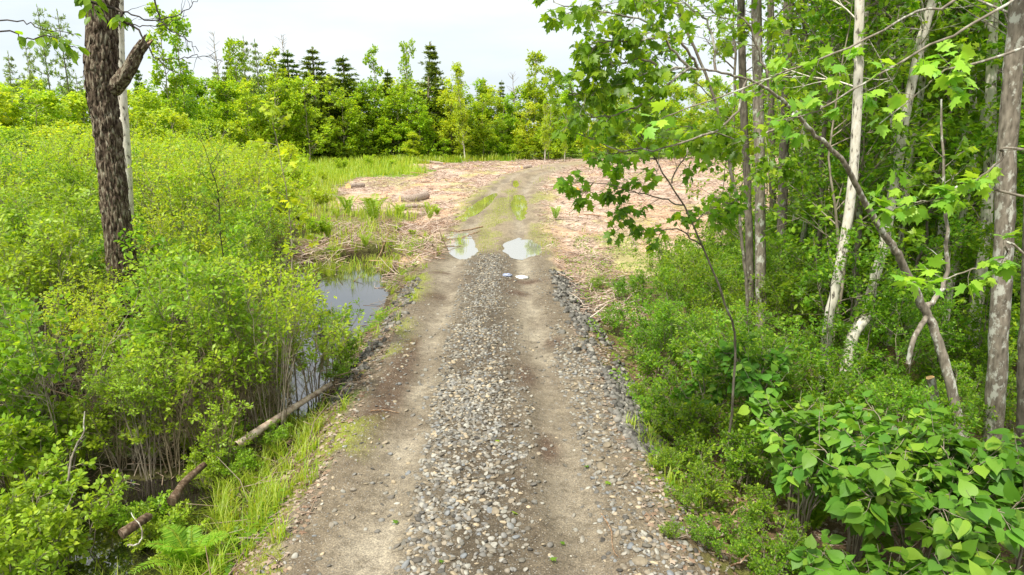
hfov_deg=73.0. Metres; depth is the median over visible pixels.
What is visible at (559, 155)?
broadleaf tree
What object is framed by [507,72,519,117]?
dead snag
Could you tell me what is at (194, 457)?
leafy shrub
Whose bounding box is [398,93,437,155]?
broadleaf tree
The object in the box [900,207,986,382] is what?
understory maple
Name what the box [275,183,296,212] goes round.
leafy shrub
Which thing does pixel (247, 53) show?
white pine
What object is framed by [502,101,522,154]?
broadleaf tree
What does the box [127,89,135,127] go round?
broadleaf tree
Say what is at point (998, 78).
slim tree
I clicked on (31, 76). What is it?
tall pine
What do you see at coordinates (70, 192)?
leafy shrub
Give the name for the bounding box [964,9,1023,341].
slim tree
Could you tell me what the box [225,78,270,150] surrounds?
broadleaf tree
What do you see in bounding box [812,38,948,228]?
understory maple
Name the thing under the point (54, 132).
leafy shrub
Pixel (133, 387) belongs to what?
leafy shrub
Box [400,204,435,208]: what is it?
fallen trunk
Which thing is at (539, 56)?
broadleaf tree
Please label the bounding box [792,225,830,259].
leafy shrub
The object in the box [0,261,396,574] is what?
ditch water
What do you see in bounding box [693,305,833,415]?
leafy shrub
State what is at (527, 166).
log
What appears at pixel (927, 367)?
leafy shrub
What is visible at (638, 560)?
stone
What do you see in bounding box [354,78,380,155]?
broadleaf tree
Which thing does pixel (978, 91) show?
understory maple
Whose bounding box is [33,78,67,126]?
broadleaf tree
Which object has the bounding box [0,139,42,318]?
leafy shrub
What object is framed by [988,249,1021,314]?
leafy shrub
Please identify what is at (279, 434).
leafy shrub
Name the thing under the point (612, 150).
broadleaf tree
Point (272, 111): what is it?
maple sapling
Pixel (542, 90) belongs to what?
broadleaf tree
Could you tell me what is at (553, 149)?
broadleaf tree
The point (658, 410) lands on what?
leafy shrub
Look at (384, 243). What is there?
stick
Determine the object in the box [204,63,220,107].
white pine
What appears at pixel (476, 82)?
broadleaf tree
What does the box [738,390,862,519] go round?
heart leaved shrub
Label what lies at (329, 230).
fern
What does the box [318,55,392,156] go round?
spruce tree
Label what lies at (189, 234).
understory beech
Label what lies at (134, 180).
leafy shrub
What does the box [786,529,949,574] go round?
heart leaved shrub
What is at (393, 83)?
broadleaf tree
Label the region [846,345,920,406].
leafy shrub
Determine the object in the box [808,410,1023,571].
heart leaved shrub
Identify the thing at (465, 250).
puddle
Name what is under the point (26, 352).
leafy shrub
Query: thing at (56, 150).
leafy shrub
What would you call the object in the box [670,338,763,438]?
heart leaved shrub
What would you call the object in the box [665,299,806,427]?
leafy shrub
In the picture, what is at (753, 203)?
leafy shrub
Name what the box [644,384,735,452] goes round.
leafy shrub
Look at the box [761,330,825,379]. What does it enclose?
leafy shrub
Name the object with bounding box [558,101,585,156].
broadleaf tree
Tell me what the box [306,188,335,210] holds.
leafy shrub
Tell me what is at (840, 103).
understory beech
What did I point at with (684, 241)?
leafy shrub
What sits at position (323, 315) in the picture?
leafy shrub
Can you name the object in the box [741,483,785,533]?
leafy shrub
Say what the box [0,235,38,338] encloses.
leafy shrub
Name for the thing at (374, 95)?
broadleaf tree
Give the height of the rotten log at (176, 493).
0.237 m
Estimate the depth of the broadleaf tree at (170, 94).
56.95 m
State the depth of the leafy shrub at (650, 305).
13.96 m
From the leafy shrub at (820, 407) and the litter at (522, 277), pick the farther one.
the litter at (522, 277)
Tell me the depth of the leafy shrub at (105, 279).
12.57 m
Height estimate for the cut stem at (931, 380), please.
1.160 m
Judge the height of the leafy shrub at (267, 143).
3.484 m
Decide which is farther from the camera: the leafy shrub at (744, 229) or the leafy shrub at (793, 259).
the leafy shrub at (744, 229)
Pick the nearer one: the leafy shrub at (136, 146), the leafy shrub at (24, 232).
the leafy shrub at (24, 232)
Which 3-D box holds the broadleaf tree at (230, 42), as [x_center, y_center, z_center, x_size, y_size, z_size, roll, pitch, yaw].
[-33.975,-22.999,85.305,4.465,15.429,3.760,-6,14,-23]
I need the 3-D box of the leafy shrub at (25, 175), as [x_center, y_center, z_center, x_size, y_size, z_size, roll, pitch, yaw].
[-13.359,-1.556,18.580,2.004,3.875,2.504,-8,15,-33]
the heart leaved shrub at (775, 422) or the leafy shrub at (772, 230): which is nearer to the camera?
the heart leaved shrub at (775, 422)
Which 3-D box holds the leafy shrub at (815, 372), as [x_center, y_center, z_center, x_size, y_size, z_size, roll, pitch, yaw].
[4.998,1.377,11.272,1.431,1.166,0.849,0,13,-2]
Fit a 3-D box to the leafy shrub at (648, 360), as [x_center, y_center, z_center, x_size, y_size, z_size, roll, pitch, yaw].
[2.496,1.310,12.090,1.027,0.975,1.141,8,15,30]
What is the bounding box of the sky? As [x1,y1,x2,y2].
[0,0,903,130]
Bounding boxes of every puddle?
[444,232,478,259]
[454,193,498,222]
[502,238,541,259]
[510,195,527,219]
[513,180,518,187]
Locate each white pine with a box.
[3,51,43,126]
[59,82,84,127]
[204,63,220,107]
[232,37,256,115]
[245,39,269,120]
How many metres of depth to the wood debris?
30.91 m
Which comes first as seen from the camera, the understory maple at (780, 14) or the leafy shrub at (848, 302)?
the leafy shrub at (848, 302)
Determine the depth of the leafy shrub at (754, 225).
21.09 m
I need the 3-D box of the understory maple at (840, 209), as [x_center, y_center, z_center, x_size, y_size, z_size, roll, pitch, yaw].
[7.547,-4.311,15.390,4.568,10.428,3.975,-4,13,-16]
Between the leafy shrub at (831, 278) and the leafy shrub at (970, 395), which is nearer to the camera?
the leafy shrub at (970, 395)
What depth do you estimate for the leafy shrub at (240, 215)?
15.12 m
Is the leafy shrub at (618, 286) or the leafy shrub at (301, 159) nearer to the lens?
the leafy shrub at (618, 286)
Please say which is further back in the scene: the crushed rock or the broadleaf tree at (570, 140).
the broadleaf tree at (570, 140)
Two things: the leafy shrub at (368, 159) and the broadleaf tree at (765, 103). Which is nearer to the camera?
the leafy shrub at (368, 159)
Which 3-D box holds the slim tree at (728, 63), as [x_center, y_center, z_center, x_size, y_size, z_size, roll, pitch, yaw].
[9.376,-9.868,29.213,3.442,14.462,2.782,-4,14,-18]
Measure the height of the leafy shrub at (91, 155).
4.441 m
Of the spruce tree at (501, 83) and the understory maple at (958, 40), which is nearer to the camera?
the understory maple at (958, 40)
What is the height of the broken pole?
0.170 m
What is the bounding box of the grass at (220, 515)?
[0,151,766,574]
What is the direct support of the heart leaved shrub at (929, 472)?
on the ground at (354, 550)
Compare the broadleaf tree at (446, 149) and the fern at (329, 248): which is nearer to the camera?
the fern at (329, 248)
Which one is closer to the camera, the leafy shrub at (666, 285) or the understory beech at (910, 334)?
the understory beech at (910, 334)
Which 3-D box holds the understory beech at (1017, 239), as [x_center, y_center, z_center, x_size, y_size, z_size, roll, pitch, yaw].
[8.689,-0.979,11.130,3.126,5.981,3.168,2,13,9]
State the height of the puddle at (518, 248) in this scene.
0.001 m
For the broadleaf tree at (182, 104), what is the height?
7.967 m
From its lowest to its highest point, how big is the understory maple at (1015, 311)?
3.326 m
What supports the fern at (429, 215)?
on the ground at (354, 550)
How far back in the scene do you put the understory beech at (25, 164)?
18.12 m
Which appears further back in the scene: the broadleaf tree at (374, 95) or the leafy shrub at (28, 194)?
the broadleaf tree at (374, 95)
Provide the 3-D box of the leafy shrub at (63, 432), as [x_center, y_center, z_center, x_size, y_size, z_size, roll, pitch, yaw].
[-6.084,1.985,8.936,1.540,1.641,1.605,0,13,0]
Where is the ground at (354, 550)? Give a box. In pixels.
[0,132,1023,574]
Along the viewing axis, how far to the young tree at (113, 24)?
7.00 m
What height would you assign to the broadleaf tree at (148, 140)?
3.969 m
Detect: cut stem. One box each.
[839,316,869,396]
[926,376,939,422]
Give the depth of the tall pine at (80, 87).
77.16 m
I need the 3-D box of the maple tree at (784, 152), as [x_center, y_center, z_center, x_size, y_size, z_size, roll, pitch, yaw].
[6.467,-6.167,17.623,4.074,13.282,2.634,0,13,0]
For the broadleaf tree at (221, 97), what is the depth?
76.61 m
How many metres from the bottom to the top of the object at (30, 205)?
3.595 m
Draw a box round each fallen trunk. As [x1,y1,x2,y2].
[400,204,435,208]
[414,159,444,164]
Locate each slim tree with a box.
[696,0,777,196]
[746,0,853,226]
[762,0,825,198]
[763,2,903,245]
[779,1,874,324]
[800,0,893,317]
[814,7,908,57]
[816,0,975,327]
[824,0,950,308]
[889,5,1005,301]
[922,0,987,332]
[949,8,1005,334]
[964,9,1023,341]
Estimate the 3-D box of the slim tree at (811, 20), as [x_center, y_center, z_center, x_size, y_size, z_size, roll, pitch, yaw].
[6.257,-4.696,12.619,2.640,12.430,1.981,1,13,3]
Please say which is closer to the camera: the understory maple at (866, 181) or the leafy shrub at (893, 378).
the leafy shrub at (893, 378)
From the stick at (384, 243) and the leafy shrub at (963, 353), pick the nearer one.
the leafy shrub at (963, 353)
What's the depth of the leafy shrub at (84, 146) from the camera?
22.05 m
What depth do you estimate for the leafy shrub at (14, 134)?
21.31 m
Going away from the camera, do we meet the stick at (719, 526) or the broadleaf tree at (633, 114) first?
the stick at (719, 526)
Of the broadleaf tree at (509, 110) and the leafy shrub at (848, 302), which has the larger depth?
the broadleaf tree at (509, 110)
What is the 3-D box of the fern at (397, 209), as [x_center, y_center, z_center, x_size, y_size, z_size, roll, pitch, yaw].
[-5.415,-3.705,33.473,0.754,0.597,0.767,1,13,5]
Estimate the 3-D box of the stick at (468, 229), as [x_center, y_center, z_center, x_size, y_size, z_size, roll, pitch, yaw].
[-1.870,-2.386,28.352,1.692,0.130,0.362,-7,15,-29]
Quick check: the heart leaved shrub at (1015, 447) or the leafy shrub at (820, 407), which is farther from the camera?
the leafy shrub at (820, 407)
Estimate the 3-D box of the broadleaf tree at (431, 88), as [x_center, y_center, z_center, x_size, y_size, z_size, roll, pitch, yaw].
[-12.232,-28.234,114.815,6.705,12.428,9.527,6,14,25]
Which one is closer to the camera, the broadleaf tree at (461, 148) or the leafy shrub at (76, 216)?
the leafy shrub at (76, 216)
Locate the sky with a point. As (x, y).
(491, 39)
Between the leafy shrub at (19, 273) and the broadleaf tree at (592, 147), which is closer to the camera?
the leafy shrub at (19, 273)
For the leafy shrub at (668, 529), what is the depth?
6.94 m
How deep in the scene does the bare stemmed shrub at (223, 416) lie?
9.24 m
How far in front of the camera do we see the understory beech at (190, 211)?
15.57 m
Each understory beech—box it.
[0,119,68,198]
[0,131,57,281]
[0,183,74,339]
[32,152,112,312]
[131,142,166,266]
[143,182,190,231]
[150,217,206,329]
[152,180,240,318]
[193,146,247,207]
[210,218,275,355]
[222,186,278,266]
[237,219,301,313]
[704,1,906,218]
[725,0,984,342]
[765,148,828,226]
[772,25,935,266]
[839,3,984,276]
[859,264,964,412]
[883,156,1020,337]
[884,1,1023,300]
[906,27,1023,244]
[940,45,1023,351]
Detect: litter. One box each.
[0,259,864,574]
[515,275,528,278]
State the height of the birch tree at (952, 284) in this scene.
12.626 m
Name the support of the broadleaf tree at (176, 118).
on the ground at (354, 550)
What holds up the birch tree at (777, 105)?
on the ground at (354, 550)
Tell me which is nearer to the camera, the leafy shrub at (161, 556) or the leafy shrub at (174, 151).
the leafy shrub at (161, 556)
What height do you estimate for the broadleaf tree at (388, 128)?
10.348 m
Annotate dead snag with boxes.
[207,32,221,79]
[276,35,288,73]
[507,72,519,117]
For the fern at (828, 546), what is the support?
on the ground at (354, 550)
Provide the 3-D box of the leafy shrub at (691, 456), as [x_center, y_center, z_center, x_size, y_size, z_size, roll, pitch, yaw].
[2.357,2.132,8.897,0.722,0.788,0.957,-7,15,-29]
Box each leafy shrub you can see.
[0,125,88,195]
[0,129,84,224]
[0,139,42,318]
[0,156,90,307]
[0,173,104,341]
[0,191,77,341]
[0,195,102,390]
[0,207,62,331]
[0,211,155,361]
[0,218,98,396]
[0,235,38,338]
[0,264,158,480]
[0,283,33,338]
[0,313,56,483]
[0,380,74,489]
[0,387,119,483]
[0,413,43,476]
[0,424,96,533]
[0,471,88,574]
[0,517,90,574]
[1,133,88,197]
[1,160,46,222]
[2,147,36,189]
[3,468,135,572]
[4,175,57,218]
[5,239,78,353]
[9,122,84,166]
[16,126,94,201]
[26,124,96,225]
[28,179,99,274]
[30,265,129,406]
[31,193,98,314]
[32,283,119,419]
[35,121,101,252]
[39,191,150,322]
[43,114,94,155]
[51,136,147,216]
[60,310,192,425]
[69,373,171,473]
[74,122,177,171]
[76,332,191,480]
[78,162,175,271]
[82,145,216,269]
[86,114,162,165]
[89,220,158,287]
[89,254,186,378]
[99,234,250,408]
[101,213,182,275]
[105,490,174,544]
[113,211,271,370]
[113,243,293,434]
[123,498,194,550]
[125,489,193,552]
[127,133,216,317]
[132,138,246,245]
[132,188,242,351]
[136,241,214,344]
[144,158,260,244]
[144,167,247,219]
[147,123,239,178]
[148,517,209,564]
[151,134,234,217]
[158,133,263,255]
[165,119,237,200]
[175,129,299,286]
[176,130,261,204]
[176,445,228,490]
[179,194,291,334]
[187,135,277,222]
[187,230,337,440]
[190,201,245,283]
[191,155,252,224]
[195,406,257,464]
[203,442,263,480]
[207,184,306,317]
[227,141,269,163]
[228,236,289,340]
[234,172,318,223]
[256,155,315,194]
[257,210,287,242]
[258,139,299,165]
[258,418,292,446]
[271,176,298,195]
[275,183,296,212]
[290,200,312,226]
[291,153,309,169]
[298,174,313,187]
[300,213,332,238]
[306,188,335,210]
[313,304,345,325]
[317,170,329,180]
[318,336,363,367]
[324,359,353,385]
[332,157,349,171]
[363,154,375,165]
[387,159,397,164]
[585,275,606,288]
[597,300,646,336]
[606,274,633,298]
[613,313,656,358]
[619,267,668,306]
[622,290,714,377]
[622,369,668,404]
[625,235,703,298]
[626,385,693,431]
[629,331,686,383]
[635,363,717,410]
[639,396,713,446]
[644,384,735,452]
[646,294,687,349]
[648,259,732,341]
[648,439,686,474]
[654,227,728,291]
[656,250,741,327]
[658,515,694,539]
[663,419,724,475]
[664,479,708,510]
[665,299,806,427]
[668,334,722,397]
[674,380,756,455]
[675,249,742,304]
[677,306,786,399]
[678,273,768,340]
[681,440,737,506]
[683,514,715,544]
[686,235,744,265]
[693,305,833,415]
[697,220,744,249]
[702,247,766,306]
[703,524,750,563]
[711,249,785,293]
[713,280,778,326]
[714,215,775,244]
[716,244,815,327]
[717,423,794,491]
[717,427,769,493]
[718,503,767,539]
[722,233,799,274]
[722,242,754,258]
[733,207,817,266]
[733,221,796,248]
[735,197,801,235]
[738,534,792,574]
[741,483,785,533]
[742,393,839,445]
[743,510,812,574]
[744,227,816,255]
[755,261,851,342]
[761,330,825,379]
[763,379,843,423]
[766,228,874,319]
[766,238,822,273]
[766,259,844,335]
[773,525,832,574]
[786,343,873,401]
[786,367,885,417]
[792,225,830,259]
[794,302,899,374]
[795,256,869,332]
[800,221,863,292]
[805,228,915,315]
[815,272,904,326]
[819,355,871,419]
[844,366,982,457]
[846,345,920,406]
[860,242,960,326]
[874,364,961,424]
[880,254,988,325]
[904,340,974,396]
[912,249,1020,336]
[914,359,1016,441]
[915,301,1018,387]
[932,336,1016,389]
[961,335,1017,429]
[965,385,1016,425]
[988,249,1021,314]
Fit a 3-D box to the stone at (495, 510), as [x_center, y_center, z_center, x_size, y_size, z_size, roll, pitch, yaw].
[-0.182,2.365,7.324,0.083,0.044,0.133,-11,17,-39]
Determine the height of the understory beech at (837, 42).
7.015 m
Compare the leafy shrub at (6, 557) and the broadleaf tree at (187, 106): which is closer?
the leafy shrub at (6, 557)
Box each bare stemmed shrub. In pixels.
[50,316,190,461]
[73,370,148,473]
[96,354,217,476]
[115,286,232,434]
[120,305,255,458]
[181,387,253,479]
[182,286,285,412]
[184,312,288,435]
[190,308,305,429]
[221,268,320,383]
[227,304,339,419]
[270,290,365,406]
[301,297,365,382]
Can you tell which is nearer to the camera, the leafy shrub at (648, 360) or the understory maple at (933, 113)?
the leafy shrub at (648, 360)
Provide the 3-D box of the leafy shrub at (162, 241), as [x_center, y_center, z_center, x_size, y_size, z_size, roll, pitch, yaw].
[-5.960,0.255,13.000,2.779,3.104,2.374,-3,13,-15]
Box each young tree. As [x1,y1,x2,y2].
[0,0,222,75]
[188,125,249,406]
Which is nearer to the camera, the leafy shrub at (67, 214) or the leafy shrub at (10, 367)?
the leafy shrub at (10, 367)
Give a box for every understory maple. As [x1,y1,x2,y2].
[685,106,774,257]
[738,0,883,232]
[741,102,794,213]
[747,5,823,200]
[763,0,967,258]
[781,227,867,395]
[789,8,898,188]
[794,7,931,236]
[801,138,918,344]
[806,0,959,242]
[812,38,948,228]
[818,0,1023,354]
[823,224,917,370]
[827,0,1007,255]
[862,135,939,287]
[877,3,1023,224]
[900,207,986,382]
[914,211,1022,383]
[916,0,1023,335]
[932,13,1021,246]
[955,100,1023,301]
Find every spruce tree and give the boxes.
[133,70,147,97]
[221,57,251,148]
[263,49,316,154]
[285,46,360,157]
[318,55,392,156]
[374,70,406,153]
[403,42,465,155]
[465,80,496,154]
[492,80,505,152]
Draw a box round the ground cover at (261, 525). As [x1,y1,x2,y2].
[191,233,1023,574]
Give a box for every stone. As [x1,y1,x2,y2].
[492,507,499,514]
[596,462,605,469]
[603,442,610,447]
[632,556,648,565]
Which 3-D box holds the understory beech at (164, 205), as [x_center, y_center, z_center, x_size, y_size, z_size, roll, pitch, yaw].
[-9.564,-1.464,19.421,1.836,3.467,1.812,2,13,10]
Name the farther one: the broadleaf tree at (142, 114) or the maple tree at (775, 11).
the broadleaf tree at (142, 114)
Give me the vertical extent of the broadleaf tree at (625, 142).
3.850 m
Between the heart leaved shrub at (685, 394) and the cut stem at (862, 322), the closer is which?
the heart leaved shrub at (685, 394)
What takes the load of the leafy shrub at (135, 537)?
on the ground at (354, 550)
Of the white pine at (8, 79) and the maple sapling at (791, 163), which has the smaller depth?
the maple sapling at (791, 163)
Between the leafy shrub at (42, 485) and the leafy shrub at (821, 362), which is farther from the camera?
the leafy shrub at (821, 362)
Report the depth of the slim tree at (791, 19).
15.25 m
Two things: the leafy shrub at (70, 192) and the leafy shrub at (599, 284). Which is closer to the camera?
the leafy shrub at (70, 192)
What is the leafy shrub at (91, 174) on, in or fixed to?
on the ground at (354, 550)
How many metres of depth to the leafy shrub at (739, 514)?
7.46 m
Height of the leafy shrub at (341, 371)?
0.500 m
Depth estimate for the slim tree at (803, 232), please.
17.78 m
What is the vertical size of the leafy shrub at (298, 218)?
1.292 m
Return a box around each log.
[118,513,151,538]
[166,462,206,504]
[345,182,364,188]
[399,191,429,201]
[521,164,531,168]
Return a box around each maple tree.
[532,0,980,436]
[632,0,1023,301]
[676,0,839,332]
[707,0,793,295]
[737,0,753,324]
[762,0,818,196]
[767,0,776,231]
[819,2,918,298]
[891,0,1023,452]
[1015,198,1023,455]
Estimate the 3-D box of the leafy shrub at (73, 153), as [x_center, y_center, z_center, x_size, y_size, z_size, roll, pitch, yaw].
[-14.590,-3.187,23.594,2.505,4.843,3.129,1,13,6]
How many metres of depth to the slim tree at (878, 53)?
16.23 m
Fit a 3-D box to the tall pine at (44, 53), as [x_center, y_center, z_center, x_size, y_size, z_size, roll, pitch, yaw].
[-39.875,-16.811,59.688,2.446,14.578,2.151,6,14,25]
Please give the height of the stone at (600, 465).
0.081 m
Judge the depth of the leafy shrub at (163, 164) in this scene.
17.23 m
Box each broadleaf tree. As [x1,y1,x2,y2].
[0,81,28,130]
[0,86,23,130]
[0,123,54,156]
[0,126,81,209]
[3,82,70,133]
[6,73,44,122]
[11,90,82,138]
[16,118,84,164]
[32,120,93,144]
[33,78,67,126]
[53,84,80,125]
[55,91,92,140]
[63,88,91,125]
[75,91,90,123]
[127,79,159,130]
[127,85,164,139]
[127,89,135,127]
[128,97,160,153]
[129,106,179,143]
[139,136,180,150]
[141,1,185,133]
[142,103,164,136]
[144,93,187,139]
[160,9,199,131]
[162,110,195,144]
[163,91,194,135]
[181,86,217,143]
[181,119,209,141]
[184,71,212,137]
[197,95,230,142]
[204,73,252,149]
[211,117,243,151]
[222,37,253,145]
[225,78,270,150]
[239,92,276,158]
[242,76,304,159]
[248,73,272,102]
[255,70,290,144]
[259,46,288,130]
[274,91,322,158]
[283,71,333,160]
[315,85,368,157]
[316,96,342,158]
[317,74,346,108]
[322,91,378,156]
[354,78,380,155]
[362,44,384,149]
[363,79,393,132]
[369,94,410,156]
[375,81,422,155]
[382,77,411,120]
[388,77,426,140]
[398,38,416,133]
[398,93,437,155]
[400,131,423,159]
[416,80,454,116]
[417,90,458,152]
[420,142,432,157]
[430,87,476,154]
[435,138,452,157]
[438,76,474,134]
[446,84,480,153]
[451,139,470,158]
[465,91,507,158]
[467,77,499,153]
[473,83,505,153]
[484,94,519,157]
[488,133,510,157]
[499,91,532,155]
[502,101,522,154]
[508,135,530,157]
[511,79,542,152]
[511,101,539,157]
[523,49,551,156]
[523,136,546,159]
[528,88,560,153]
[531,97,563,158]
[537,66,561,140]
[546,94,569,153]
[546,138,563,159]
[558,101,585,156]
[559,81,593,149]
[567,142,578,157]
[571,103,605,157]
[588,86,612,151]
[605,144,614,155]
[610,134,628,153]
[619,83,643,153]
[625,97,668,153]
[643,76,689,153]
[650,141,663,158]
[654,81,688,148]
[672,89,708,155]
[697,79,728,122]
[705,83,738,126]
[725,83,767,145]
[749,82,779,144]
[749,139,753,154]
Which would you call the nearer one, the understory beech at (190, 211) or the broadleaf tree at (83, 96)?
the understory beech at (190, 211)
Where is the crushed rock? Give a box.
[326,269,670,465]
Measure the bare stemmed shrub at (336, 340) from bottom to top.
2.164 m
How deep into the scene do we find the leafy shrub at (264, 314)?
12.71 m
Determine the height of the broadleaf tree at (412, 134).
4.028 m
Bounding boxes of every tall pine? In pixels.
[20,44,38,110]
[32,3,59,91]
[41,8,80,113]
[68,73,88,120]
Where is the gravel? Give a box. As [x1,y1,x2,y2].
[244,253,734,574]
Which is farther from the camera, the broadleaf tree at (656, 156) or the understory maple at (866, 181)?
the broadleaf tree at (656, 156)
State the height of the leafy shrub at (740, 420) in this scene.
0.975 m
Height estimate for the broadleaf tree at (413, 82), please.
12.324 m
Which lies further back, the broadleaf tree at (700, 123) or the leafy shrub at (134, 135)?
the broadleaf tree at (700, 123)
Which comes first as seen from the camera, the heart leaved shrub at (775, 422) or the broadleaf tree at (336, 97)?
the heart leaved shrub at (775, 422)
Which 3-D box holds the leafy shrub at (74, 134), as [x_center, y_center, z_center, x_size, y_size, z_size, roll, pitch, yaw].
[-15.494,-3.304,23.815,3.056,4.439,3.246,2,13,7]
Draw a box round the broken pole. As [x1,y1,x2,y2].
[232,382,332,448]
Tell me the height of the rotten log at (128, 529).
0.141 m
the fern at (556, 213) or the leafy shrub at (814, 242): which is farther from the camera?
the fern at (556, 213)
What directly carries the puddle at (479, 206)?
on the ground at (354, 550)
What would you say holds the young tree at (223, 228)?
on the ground at (354, 550)
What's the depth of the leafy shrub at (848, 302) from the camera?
14.44 m
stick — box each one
[66,411,86,480]
[127,512,142,545]
[376,227,391,258]
[447,226,482,231]
[600,513,618,557]
[622,465,650,476]
[717,505,742,529]
[730,554,748,566]
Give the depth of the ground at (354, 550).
9.68 m
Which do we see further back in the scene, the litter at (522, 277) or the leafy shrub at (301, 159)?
the leafy shrub at (301, 159)
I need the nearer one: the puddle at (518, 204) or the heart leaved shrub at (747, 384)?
the heart leaved shrub at (747, 384)
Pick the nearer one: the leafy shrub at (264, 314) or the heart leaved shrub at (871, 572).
the heart leaved shrub at (871, 572)
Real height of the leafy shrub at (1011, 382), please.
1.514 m
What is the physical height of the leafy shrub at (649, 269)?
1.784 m
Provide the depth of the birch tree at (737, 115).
93.54 m
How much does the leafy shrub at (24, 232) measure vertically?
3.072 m
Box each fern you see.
[129,524,228,574]
[189,530,244,563]
[313,337,334,352]
[315,245,342,252]
[320,221,340,236]
[330,194,365,213]
[331,209,343,217]
[353,193,389,221]
[359,234,375,247]
[394,206,406,215]
[416,202,439,218]
[427,207,441,214]
[549,206,565,218]
[786,493,830,529]
[822,543,869,571]
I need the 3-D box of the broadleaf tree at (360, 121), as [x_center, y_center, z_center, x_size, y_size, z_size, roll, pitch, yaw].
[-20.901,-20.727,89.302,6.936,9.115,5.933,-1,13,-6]
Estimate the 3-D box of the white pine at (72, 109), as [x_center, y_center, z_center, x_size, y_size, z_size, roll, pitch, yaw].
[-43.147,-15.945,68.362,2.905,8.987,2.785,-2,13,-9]
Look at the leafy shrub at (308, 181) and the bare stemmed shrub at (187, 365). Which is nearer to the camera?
the bare stemmed shrub at (187, 365)
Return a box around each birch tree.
[118,0,135,246]
[450,61,470,157]
[540,99,551,162]
[561,119,568,160]
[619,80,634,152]
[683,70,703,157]
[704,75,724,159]
[735,72,752,131]
[750,0,864,391]
[764,77,781,137]
[836,0,994,369]
[884,0,928,345]
[895,1,1023,374]
[936,0,1006,354]
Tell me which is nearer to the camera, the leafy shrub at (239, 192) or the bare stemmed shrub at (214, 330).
the bare stemmed shrub at (214, 330)
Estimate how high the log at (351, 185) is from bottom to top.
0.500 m
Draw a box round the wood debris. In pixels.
[227,156,828,328]
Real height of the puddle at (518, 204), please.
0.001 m
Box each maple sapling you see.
[246,97,323,398]
[552,94,755,473]
[583,0,814,325]
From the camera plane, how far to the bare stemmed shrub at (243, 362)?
10.63 m
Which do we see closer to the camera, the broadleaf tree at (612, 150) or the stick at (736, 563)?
the stick at (736, 563)
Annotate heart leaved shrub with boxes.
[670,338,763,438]
[715,328,805,448]
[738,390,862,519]
[764,411,898,536]
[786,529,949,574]
[790,396,961,564]
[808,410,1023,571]
[823,390,969,485]
[851,556,959,574]
[896,400,1023,559]
[908,539,1023,574]
[942,425,1023,572]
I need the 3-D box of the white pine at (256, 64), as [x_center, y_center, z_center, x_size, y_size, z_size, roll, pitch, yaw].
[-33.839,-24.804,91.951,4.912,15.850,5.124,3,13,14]
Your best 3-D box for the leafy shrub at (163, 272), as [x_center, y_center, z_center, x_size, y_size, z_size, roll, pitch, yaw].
[-5.574,0.658,11.535,2.135,2.919,2.010,-9,16,-36]
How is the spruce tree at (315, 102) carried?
on the ground at (354, 550)
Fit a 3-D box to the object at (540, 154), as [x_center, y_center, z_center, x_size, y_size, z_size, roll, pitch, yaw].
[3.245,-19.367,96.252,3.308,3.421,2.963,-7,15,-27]
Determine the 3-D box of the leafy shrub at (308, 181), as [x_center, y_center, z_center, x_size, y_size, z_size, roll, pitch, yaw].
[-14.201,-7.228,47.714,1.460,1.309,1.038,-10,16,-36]
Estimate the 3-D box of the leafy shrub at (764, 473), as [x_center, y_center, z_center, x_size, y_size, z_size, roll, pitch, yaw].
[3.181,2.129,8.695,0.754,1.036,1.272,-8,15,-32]
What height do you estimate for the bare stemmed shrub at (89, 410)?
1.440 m
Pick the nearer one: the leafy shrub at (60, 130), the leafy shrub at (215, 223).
the leafy shrub at (215, 223)
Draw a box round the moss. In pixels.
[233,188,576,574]
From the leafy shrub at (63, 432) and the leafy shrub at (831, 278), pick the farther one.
the leafy shrub at (831, 278)
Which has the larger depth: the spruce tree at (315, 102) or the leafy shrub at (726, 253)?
the spruce tree at (315, 102)
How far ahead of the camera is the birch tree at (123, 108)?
15.03 m
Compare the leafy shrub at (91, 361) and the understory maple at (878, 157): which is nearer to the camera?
the leafy shrub at (91, 361)
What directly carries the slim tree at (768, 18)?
on the ground at (354, 550)
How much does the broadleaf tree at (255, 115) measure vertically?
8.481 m
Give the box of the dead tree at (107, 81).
[83,0,153,372]
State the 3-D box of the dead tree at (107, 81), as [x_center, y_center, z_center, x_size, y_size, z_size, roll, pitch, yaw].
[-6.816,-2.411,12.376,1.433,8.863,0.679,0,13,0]
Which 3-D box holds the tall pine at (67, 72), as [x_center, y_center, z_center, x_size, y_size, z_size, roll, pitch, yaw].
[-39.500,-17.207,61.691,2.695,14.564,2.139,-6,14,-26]
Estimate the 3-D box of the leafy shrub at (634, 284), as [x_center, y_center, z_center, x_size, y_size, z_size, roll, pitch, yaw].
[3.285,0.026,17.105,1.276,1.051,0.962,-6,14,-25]
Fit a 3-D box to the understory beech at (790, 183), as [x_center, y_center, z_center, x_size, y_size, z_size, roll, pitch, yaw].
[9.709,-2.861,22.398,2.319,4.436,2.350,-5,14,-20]
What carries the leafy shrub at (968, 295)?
on the ground at (354, 550)
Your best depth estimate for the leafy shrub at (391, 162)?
74.40 m
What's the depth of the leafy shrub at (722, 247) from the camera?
19.40 m
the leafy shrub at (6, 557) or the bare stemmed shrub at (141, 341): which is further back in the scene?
the bare stemmed shrub at (141, 341)
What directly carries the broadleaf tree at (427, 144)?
on the ground at (354, 550)
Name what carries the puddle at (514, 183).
on the ground at (354, 550)

